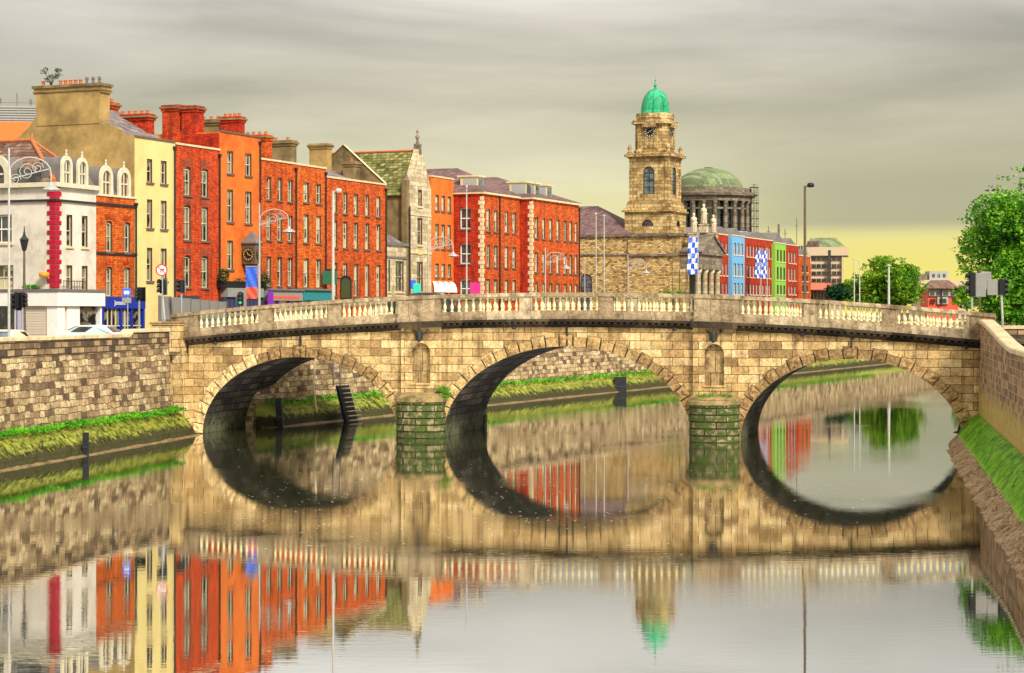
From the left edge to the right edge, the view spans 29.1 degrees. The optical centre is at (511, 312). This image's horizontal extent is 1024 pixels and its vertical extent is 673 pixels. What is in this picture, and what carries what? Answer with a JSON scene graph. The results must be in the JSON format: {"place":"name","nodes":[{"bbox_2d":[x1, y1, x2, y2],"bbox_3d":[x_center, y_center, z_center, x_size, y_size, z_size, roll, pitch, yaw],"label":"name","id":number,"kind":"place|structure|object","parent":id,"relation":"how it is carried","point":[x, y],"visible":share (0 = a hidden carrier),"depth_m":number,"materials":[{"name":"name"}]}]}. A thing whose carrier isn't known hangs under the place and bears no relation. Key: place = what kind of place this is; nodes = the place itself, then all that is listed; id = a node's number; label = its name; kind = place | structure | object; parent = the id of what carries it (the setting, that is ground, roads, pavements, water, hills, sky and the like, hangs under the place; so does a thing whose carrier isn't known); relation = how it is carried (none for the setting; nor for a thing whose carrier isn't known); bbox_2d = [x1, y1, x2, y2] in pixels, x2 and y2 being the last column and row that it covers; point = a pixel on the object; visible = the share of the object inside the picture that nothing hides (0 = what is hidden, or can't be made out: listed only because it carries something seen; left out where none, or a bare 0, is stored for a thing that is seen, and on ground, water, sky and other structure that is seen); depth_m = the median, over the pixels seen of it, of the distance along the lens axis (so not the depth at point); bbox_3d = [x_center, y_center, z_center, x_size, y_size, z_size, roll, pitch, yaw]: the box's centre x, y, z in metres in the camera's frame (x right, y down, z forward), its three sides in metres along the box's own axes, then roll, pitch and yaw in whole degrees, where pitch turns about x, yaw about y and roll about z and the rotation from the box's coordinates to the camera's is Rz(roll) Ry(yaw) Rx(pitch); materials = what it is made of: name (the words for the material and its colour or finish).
{"place":"outdoors","nodes":[
{"label":"outdoors","id":0,"kind":"place"},
{"bbox_2d":[0,93,35,138],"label":"clad building","id":1,"kind":"structure","parent":0,"point":[16,121],"depth_m":175.20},
{"bbox_2d":[0,364,1023,672],"bbox_3d":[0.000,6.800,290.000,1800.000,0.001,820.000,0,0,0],"label":"river water","id":2,"kind":"structure","parent":0,"point":[746,556],"depth_m":56.88,"materials":[{"name":"grey liquid"}]},
{"bbox_2d":[82,432,89,455],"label":"timber post","id":3,"kind":"object","parent":2,"relation":"in","point":[85,443],"visible":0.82,"depth_m":93.37,"materials":[{"name":"wood"}]},
{"bbox_2d":[0,328,198,471],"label":"quay wall","id":4,"kind":"structure","parent":2,"relation":"in","point":[46,380],"depth_m":96.52,"materials":[{"name":"stone"}]},
{"bbox_2d":[0,405,190,439],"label":"river weed","id":5,"kind":"object","parent":4,"relation":"attached to","point":[77,423],"visible":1,"depth_m":95.69,"materials":[{"name":"green plant"}]},
{"bbox_2d":[0,412,192,459],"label":"hanging algae","id":6,"kind":"object","parent":4,"relation":"hanging from","point":[103,433],"visible":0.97,"depth_m":96.11,"materials":[{"name":"green plant"}]},
{"bbox_2d":[275,398,283,427],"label":"timber post","id":7,"kind":"object","parent":2,"relation":"in","point":[279,412],"visible":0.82,"depth_m":116.42,"materials":[{"name":"wood"}]},
{"bbox_2d":[150,292,995,442],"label":"stone bridge","id":8,"kind":"structure","parent":2,"relation":"in","point":[410,356],"depth_m":106.52,"materials":[{"name":"stone"}]},
{"bbox_2d":[435,385,734,399],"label":"weed tuft","id":9,"kind":"object","parent":8,"relation":"on","point":[442,388],"visible":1,"depth_m":106.90,"materials":[{"name":"green plant"}]},
{"bbox_2d":[614,377,626,391],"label":"timber post","id":10,"kind":"object","parent":2,"relation":"in","point":[620,384],"visible":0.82,"depth_m":168.50,"materials":[{"name":"wood"}]},
{"bbox_2d":[246,320,1014,427],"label":"quay wall","id":11,"kind":"structure","parent":2,"relation":"in","point":[296,382],"depth_m":149.38,"materials":[{"name":"stone"}]},
{"bbox_2d":[332,362,362,421],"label":"timber ladder","id":12,"kind":"object","parent":11,"relation":"on","point":[346,403],"visible":0.61,"depth_m":122.67,"materials":[{"name":"wood"}]},
{"bbox_2d":[266,369,652,404],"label":"river weed","id":13,"kind":"object","parent":11,"relation":"attached to","point":[534,380],"visible":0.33,"depth_m":152.41,"materials":[{"name":"green plant"}]},
{"bbox_2d":[282,359,858,417],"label":"hanging algae","id":14,"kind":"object","parent":11,"relation":"attached to","point":[385,401],"visible":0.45,"depth_m":150.41,"materials":[{"name":"green plant"}]},
{"bbox_2d":[949,319,1023,522],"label":"quay wall","id":15,"kind":"structure","parent":2,"relation":"in","point":[1001,391],"depth_m":83.57,"materials":[{"name":"stone"}]},
{"bbox_2d":[0,0,1023,312],"label":"sky","id":16,"kind":"structure","parent":0,"point":[899,115],"materials":[{"name":"grey"}]},
{"bbox_2d":[186,313,965,351],"bbox_3d":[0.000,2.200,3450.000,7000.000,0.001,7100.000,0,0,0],"label":"quay ground","id":17,"kind":"structure","parent":0,"point":[907,315],"depth_m":925.12,"materials":[{"name":"concrete"}]},
{"bbox_2d":[10,292,21,329],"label":"traffic light","id":18,"kind":"object","parent":17,"relation":"on","point":[15,301],"visible":0.73,"depth_m":105.92,"materials":[{"name":"metal"}]},
{"bbox_2d":[20,226,28,330],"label":"lantern post","id":19,"kind":"object","parent":17,"relation":"on","point":[24,239],"visible":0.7,"depth_m":109.94,"materials":[{"name":"black metal"}]},
{"bbox_2d":[21,292,27,329],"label":"traffic light","id":20,"kind":"object","parent":17,"relation":"on","point":[24,300],"visible":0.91,"depth_m":107.90,"materials":[{"name":"metal"}]},
{"bbox_2d":[7,148,59,336],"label":"scroll lamp","id":21,"kind":"object","parent":17,"relation":"on","point":[50,187],"visible":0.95,"depth_m":93.96,"materials":[{"name":"grey metal"}]},
{"bbox_2d":[0,133,106,335],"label":"corner building","id":22,"kind":"structure","parent":17,"relation":"on","point":[63,293],"depth_m":123.05,"materials":[{"name":"beige paint"}]},
{"bbox_2d":[0,265,12,288],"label":"window","id":23,"kind":"structure","parent":22,"relation":"in","point":[3,268],"depth_m":123.67,"materials":[{"name":"beige glass"}]},
{"bbox_2d":[0,215,13,244],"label":"window","id":24,"kind":"structure","parent":22,"relation":"in","point":[3,218],"depth_m":123.67,"materials":[{"name":"grey glass"}]},
{"bbox_2d":[0,306,16,329],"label":"shop window","id":25,"kind":"structure","parent":22,"relation":"in","point":[3,309],"depth_m":123.15,"materials":[{"name":"grey glass"}]},
{"bbox_2d":[66,215,74,248],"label":"window","id":26,"kind":"structure","parent":22,"relation":"in","point":[67,216],"depth_m":123.42,"materials":[{"name":"grey glass"}]},
{"bbox_2d":[81,216,89,248],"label":"window","id":27,"kind":"structure","parent":22,"relation":"in","point":[83,217],"depth_m":125.00,"materials":[{"name":"grey glass"}]},
{"bbox_2d":[80,307,95,324],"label":"shop window","id":28,"kind":"structure","parent":22,"relation":"in","point":[87,314],"depth_m":124.77,"materials":[{"name":"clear glass"}]},
{"bbox_2d":[58,325,120,334],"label":"parked car","id":29,"kind":"object","parent":17,"relation":"on","point":[89,329],"visible":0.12,"depth_m":112.42,"materials":[{"name":"white metal"}]},
{"bbox_2d":[17,76,176,327],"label":"terraced house","id":30,"kind":"structure","parent":17,"relation":"on","point":[93,124],"depth_m":131.91,"materials":[{"name":"beige paint"}]},
{"bbox_2d":[160,201,168,230],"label":"window","id":31,"kind":"structure","parent":30,"relation":"in","point":[162,202],"depth_m":133.39,"materials":[{"name":"beige paint"}]},
{"bbox_2d":[88,159,145,330],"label":"terraced house","id":32,"kind":"structure","parent":17,"relation":"on","point":[116,255],"depth_m":127.87,"materials":[{"name":"orange brick"}]},
{"bbox_2d":[105,222,113,253],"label":"window","id":33,"kind":"structure","parent":32,"relation":"in","point":[107,223],"depth_m":127.44,"materials":[{"name":"grey glass"}]},
{"bbox_2d":[104,309,137,329],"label":"shop window","id":34,"kind":"structure","parent":32,"relation":"in","point":[135,311],"depth_m":127.72,"materials":[{"name":"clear glass"}]},
{"bbox_2d":[123,223,131,253],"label":"window","id":35,"kind":"structure","parent":32,"relation":"in","point":[125,224],"depth_m":129.32,"materials":[{"name":"grey glass"}]},
{"bbox_2d":[122,288,130,328],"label":"street sign","id":36,"kind":"object","parent":17,"relation":"on","point":[126,292],"visible":0.94,"depth_m":112.99,"materials":[{"name":"metal"}]},
{"bbox_2d":[134,287,145,328],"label":"traffic light","id":37,"kind":"object","parent":17,"relation":"on","point":[140,294],"visible":0.97,"depth_m":115.95,"materials":[{"name":"metal"}]},
{"bbox_2d":[156,264,167,320],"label":"traffic sign","id":38,"kind":"object","parent":17,"relation":"on","point":[161,269],"visible":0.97,"depth_m":114.00,"materials":[{"name":"metal"}]},
{"bbox_2d":[157,278,167,320],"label":"traffic light","id":39,"kind":"object","parent":17,"relation":"on","point":[165,286],"visible":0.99,"depth_m":114.33,"materials":[{"name":"metal"}]},
{"bbox_2d":[175,278,185,312],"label":"traffic light","id":40,"kind":"object","parent":17,"relation":"on","point":[181,286],"visible":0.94,"depth_m":117.86,"materials":[{"name":"metal"}]},
{"bbox_2d":[147,142,221,301],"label":"terraced house","id":41,"kind":"structure","parent":17,"relation":"on","point":[198,217],"depth_m":137.22,"materials":[{"name":"red brick"}]},
{"bbox_2d":[183,167,192,196],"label":"window","id":42,"kind":"structure","parent":41,"relation":"in","point":[186,170],"depth_m":136.15,"materials":[{"name":"beige paint"}]},
{"bbox_2d":[183,205,192,241],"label":"window","id":43,"kind":"structure","parent":41,"relation":"in","point":[186,208],"depth_m":136.15,"materials":[{"name":"grey glass"}]},
{"bbox_2d":[184,255,192,288],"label":"window","id":44,"kind":"structure","parent":41,"relation":"in","point":[186,258],"depth_m":136.15,"materials":[{"name":"beige glass"}]},
{"bbox_2d":[200,169,209,198],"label":"window","id":45,"kind":"structure","parent":41,"relation":"in","point":[203,172],"depth_m":138.20,"materials":[{"name":"beige paint"}]},
{"bbox_2d":[200,207,209,242],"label":"window","id":46,"kind":"structure","parent":41,"relation":"in","point":[203,210],"depth_m":138.20,"materials":[{"name":"grey glass"}]},
{"bbox_2d":[200,256,209,289],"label":"window","id":47,"kind":"structure","parent":41,"relation":"in","point":[203,259],"depth_m":138.20,"materials":[{"name":"beige glass"}]},
{"bbox_2d":[158,295,226,327],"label":"site hoarding","id":48,"kind":"object","parent":17,"relation":"on","point":[172,305],"visible":0.4,"depth_m":124.10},
{"bbox_2d":[155,104,269,325],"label":"terraced house","id":49,"kind":"structure","parent":17,"relation":"on","point":[240,151],"depth_m":141.55,"materials":[{"name":"orange paint"}]},
{"bbox_2d":[227,189,234,223],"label":"window","id":50,"kind":"structure","parent":49,"relation":"in","point":[228,191],"depth_m":141.30,"materials":[{"name":"beige paint"}]},
{"bbox_2d":[227,241,234,270],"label":"window","id":51,"kind":"structure","parent":49,"relation":"in","point":[228,242],"depth_m":141.30,"materials":[{"name":"beige glass"}]},
{"bbox_2d":[245,191,252,224],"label":"window","id":52,"kind":"structure","parent":49,"relation":"in","point":[247,194],"depth_m":143.74,"materials":[{"name":"beige paint"}]},
{"bbox_2d":[241,231,262,267],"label":"bracket clock","id":53,"kind":"object","parent":49,"relation":"attached to","point":[250,248],"visible":0.92,"depth_m":142.34,"materials":[{"name":"brown paint"}]},
{"bbox_2d":[236,291,246,306],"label":"traffic light","id":54,"kind":"object","parent":17,"relation":"on","point":[241,298],"visible":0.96,"depth_m":124.15,"materials":[{"name":"metal"}]},
{"bbox_2d":[245,264,258,305],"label":"banner","id":55,"kind":"object","parent":17,"relation":"on","point":[251,280],"visible":0.95,"depth_m":124.99,"materials":[{"name":"fabric"}]},
{"bbox_2d":[246,131,304,318],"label":"terraced house","id":56,"kind":"structure","parent":17,"relation":"on","point":[279,256],"depth_m":147.94,"materials":[{"name":"orange brick"}]},
{"bbox_2d":[259,203,294,321],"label":"scroll lamp","id":57,"kind":"object","parent":17,"relation":"on","point":[288,230],"visible":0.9,"depth_m":127.95,"materials":[{"name":"grey metal"}]},
{"bbox_2d":[267,137,331,317],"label":"terraced house","id":58,"kind":"structure","parent":17,"relation":"on","point":[311,223],"depth_m":152.57,"materials":[{"name":"orange brick"}]},
{"bbox_2d":[322,269,340,284],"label":"hanging sign","id":59,"kind":"object","parent":58,"relation":"attached to","point":[327,277],"visible":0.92,"depth_m":153.41,"materials":[{"name":"metal"}]},
{"bbox_2d":[340,275,351,315],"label":"arched notice board","id":60,"kind":"object","parent":17,"relation":"on","point":[345,287],"visible":0.76,"depth_m":141.94,"materials":[{"name":"green metal"}]},
{"bbox_2d":[306,143,387,316],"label":"terraced house","id":61,"kind":"structure","parent":17,"relation":"on","point":[360,230],"depth_m":161.03,"materials":[{"name":"orange brick"}]},
{"bbox_2d":[332,129,431,296],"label":"gabled building","id":62,"kind":"structure","parent":17,"relation":"on","point":[402,174],"depth_m":169.32,"materials":[{"name":"stone"}]},
{"bbox_2d":[395,262,404,292],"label":"window","id":63,"kind":"structure","parent":62,"relation":"in","point":[398,264],"depth_m":166.90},
{"bbox_2d":[418,175,456,294],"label":"terraced house","id":64,"kind":"structure","parent":17,"relation":"on","point":[442,225],"depth_m":174.46,"materials":[{"name":"orange paint"}]},
{"bbox_2d":[428,231,457,291],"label":"scroll lamp","id":65,"kind":"object","parent":17,"relation":"on","point":[452,254],"visible":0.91,"depth_m":151.96,"materials":[{"name":"white metal"}]},
{"bbox_2d":[426,168,521,310],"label":"brick block","id":66,"kind":"structure","parent":17,"relation":"on","point":[493,238],"depth_m":177.25,"materials":[{"name":"red brick"}]},
{"bbox_2d":[459,208,471,230],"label":"window","id":67,"kind":"structure","parent":66,"relation":"in","point":[463,210],"depth_m":176.41,"materials":[{"name":"white paint"}]},
{"bbox_2d":[459,244,471,264],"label":"window","id":68,"kind":"structure","parent":66,"relation":"in","point":[463,246],"depth_m":176.39,"materials":[{"name":"grey glass"}]},
{"bbox_2d":[483,177,581,310],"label":"brick block","id":69,"kind":"structure","parent":17,"relation":"on","point":[549,221],"depth_m":187.10,"materials":[{"name":"red brick"}]},
{"bbox_2d":[545,248,570,309],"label":"scroll lamp","id":70,"kind":"object","parent":17,"relation":"on","point":[565,267],"visible":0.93,"depth_m":177.96,"materials":[{"name":"silver metal"}]},
{"bbox_2d":[595,213,596,308],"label":"flagpole","id":71,"kind":"object","parent":17,"relation":"on","point":[595,256],"visible":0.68,"depth_m":195.98,"materials":[{"name":"grey metal"}]},
{"bbox_2d":[603,215,604,292],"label":"flagpole","id":72,"kind":"object","parent":17,"relation":"on","point":[604,259],"visible":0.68,"depth_m":195.97,"materials":[{"name":"white metal"}]},
{"bbox_2d":[579,79,725,311],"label":"church","id":73,"kind":"structure","parent":17,"relation":"on","point":[650,229],"depth_m":240.58,"materials":[{"name":"stone"}]},
{"bbox_2d":[581,274,591,309],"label":"window","id":74,"kind":"structure","parent":73,"relation":"in","point":[588,279],"depth_m":242.07,"materials":[{"name":"glass"}]},
{"bbox_2d":[688,213,699,237],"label":"statue","id":75,"kind":"object","parent":73,"relation":"on","point":[693,231],"visible":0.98,"depth_m":236.53,"materials":[{"name":"stone"}]},
{"bbox_2d":[698,204,708,232],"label":"statue","id":76,"kind":"object","parent":73,"relation":"on","point":[703,226],"visible":1,"depth_m":240.21,"materials":[{"name":"stone"}]},
{"bbox_2d":[687,234,698,293],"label":"flag","id":77,"kind":"object","parent":17,"relation":"on","point":[693,260],"visible":0.95,"depth_m":224.99,"materials":[{"name":"blue fabric"}]},
{"bbox_2d":[686,227,728,294],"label":"modern terrace","id":78,"kind":"structure","parent":17,"relation":"on","point":[723,235],"depth_m":254.15,"materials":[{"name":"red brick"}]},
{"bbox_2d":[681,167,755,231],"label":"domed courthouse","id":79,"kind":"structure","parent":17,"relation":"on","point":[724,196],"depth_m":413.04,"materials":[{"name":"grey stone"}]},
{"bbox_2d":[749,184,758,231],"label":"scaffolding","id":80,"kind":"object","parent":79,"relation":"on","point":[753,210],"visible":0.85,"depth_m":416.02,"materials":[{"name":"silver metal"}]},
{"bbox_2d":[724,228,744,295],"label":"modern terrace","id":81,"kind":"structure","parent":17,"relation":"on","point":[736,262],"depth_m":257.48,"materials":[{"name":"blue paint"}]},
{"bbox_2d":[740,232,772,313],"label":"modern terrace","id":82,"kind":"structure","parent":17,"relation":"on","point":[754,241],"depth_m":268.29,"materials":[{"name":"red brick"}]},
{"bbox_2d":[755,248,761,296],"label":"flag","id":83,"kind":"object","parent":17,"relation":"on","point":[758,263],"visible":0.95,"depth_m":261.97,"materials":[{"name":"blue fabric"}]},
{"bbox_2d":[761,250,767,313],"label":"flag","id":84,"kind":"object","parent":17,"relation":"on","point":[764,270],"visible":0.95,"depth_m":261.98,"materials":[{"name":"blue fabric"}]},
{"bbox_2d":[759,232,785,314],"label":"modern terrace","id":85,"kind":"structure","parent":17,"relation":"on","point":[778,268],"depth_m":277.18,"materials":[{"name":"green paint"}]},
{"bbox_2d":[806,238,848,317],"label":"office block","id":86,"kind":"structure","parent":17,"relation":"on","point":[827,255],"depth_m":399.78,"materials":[{"name":"concrete"}]},
{"bbox_2d":[824,282,851,300],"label":"dark bush tree","id":87,"kind":"object","parent":17,"relation":"on","point":[837,292],"visible":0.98,"depth_m":319.13,"materials":[{"name":"green plant"}]},
{"bbox_2d":[848,255,931,307],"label":"round tree","id":88,"kind":"object","parent":17,"relation":"on","point":[905,284],"visible":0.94,"depth_m":319.76,"materials":[{"name":"green plant"}]},
{"bbox_2d":[921,280,958,320],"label":"apartment block","id":89,"kind":"structure","parent":17,"relation":"on","point":[939,295],"depth_m":500.00,"materials":[{"name":"red brick"}]},
{"bbox_2d":[912,271,967,318],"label":"apartment block","id":90,"kind":"structure","parent":17,"relation":"on","point":[936,275],"depth_m":622.90,"materials":[{"name":"concrete"}]},
{"bbox_2d":[951,286,978,309],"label":"round tree","id":91,"kind":"object","parent":17,"relation":"on","point":[957,300],"visible":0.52,"depth_m":299.36,"materials":[{"name":"green plant"}]},
{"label":"road deck","id":92,"kind":"structure","parent":17,"relation":"on","visible":0},
{"bbox_2d":[385,292,460,313],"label":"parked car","id":93,"kind":"object","parent":92,"relation":"on","point":[448,304],"visible":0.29,"depth_m":113.28,"materials":[{"name":"white metal"}]},
{"bbox_2d":[782,238,798,314],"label":"modern terrace","id":94,"kind":"structure","parent":0,"point":[792,269],"depth_m":285.82,"materials":[{"name":"red brick"}]},
{"bbox_2d":[799,249,810,315],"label":"modern terrace","id":95,"kind":"structure","parent":0,"point":[801,252],"depth_m":291.76,"materials":[{"name":"orange brick"}]},
{"bbox_2d":[946,435,1023,583],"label":"gravel shore","id":96,"kind":"structure","parent":0,"point":[997,512],"depth_m":66.90,"materials":[{"name":"brown gravel"}]},
{"bbox_2d":[958,413,1023,523],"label":"grass","id":97,"kind":"structure","parent":96,"relation":"on","point":[980,426],"depth_m":76.64,"materials":[{"name":"green plant"}]},
{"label":"pavement","id":98,"kind":"structure","parent":0,"visible":0},
{"bbox_2d":[332,188,341,299],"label":"road lamp","id":99,"kind":"object","parent":98,"relation":"on","point":[338,190],"visible":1,"depth_m":109.67,"materials":[{"name":"grey metal"}]},
{"bbox_2d":[802,182,813,316],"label":"road lamp","id":100,"kind":"object","parent":98,"relation":"on","point":[810,185],"visible":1,"depth_m":103.82,"materials":[{"name":"grey metal"}]},
{"bbox_2d":[965,273,985,311],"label":"traffic light","id":101,"kind":"object","parent":98,"relation":"on","point":[976,282],"visible":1,"depth_m":101.48,"materials":[{"name":"metal"}]},
{"label":"quay ground","id":102,"kind":"structure","parent":0,"visible":0},
{"bbox_2d":[950,166,1023,303],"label":"leafy tree","id":103,"kind":"object","parent":102,"relation":"on","point":[999,232],"visible":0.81,"depth_m":121.39,"materials":[{"name":"green plant"}]},
{"bbox_2d":[956,255,1023,324],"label":"leafy tree","id":104,"kind":"object","parent":102,"relation":"on","point":[1013,306],"visible":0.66,"depth_m":116.93,"materials":[{"name":"green plant"}]},
{"bbox_2d":[987,278,1008,328],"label":"traffic light","id":105,"kind":"object","parent":102,"relation":"on","point":[997,286],"visible":0.99,"depth_m":98.95,"materials":[{"name":"metal"}]},
{"bbox_2d":[1000,325,1023,343],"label":"parapet wall","id":106,"kind":"structure","parent":102,"relation":"on","point":[1015,331],"depth_m":112.07,"materials":[{"name":"stone"}]},
{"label":"pavement","id":107,"kind":"structure","parent":0,"visible":0},
{"bbox_2d":[0,330,29,336],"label":"parked car","id":108,"kind":"object","parent":107,"relation":"on","point":[13,333],"visible":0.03,"depth_m":98.56,"materials":[{"name":"white metal"}]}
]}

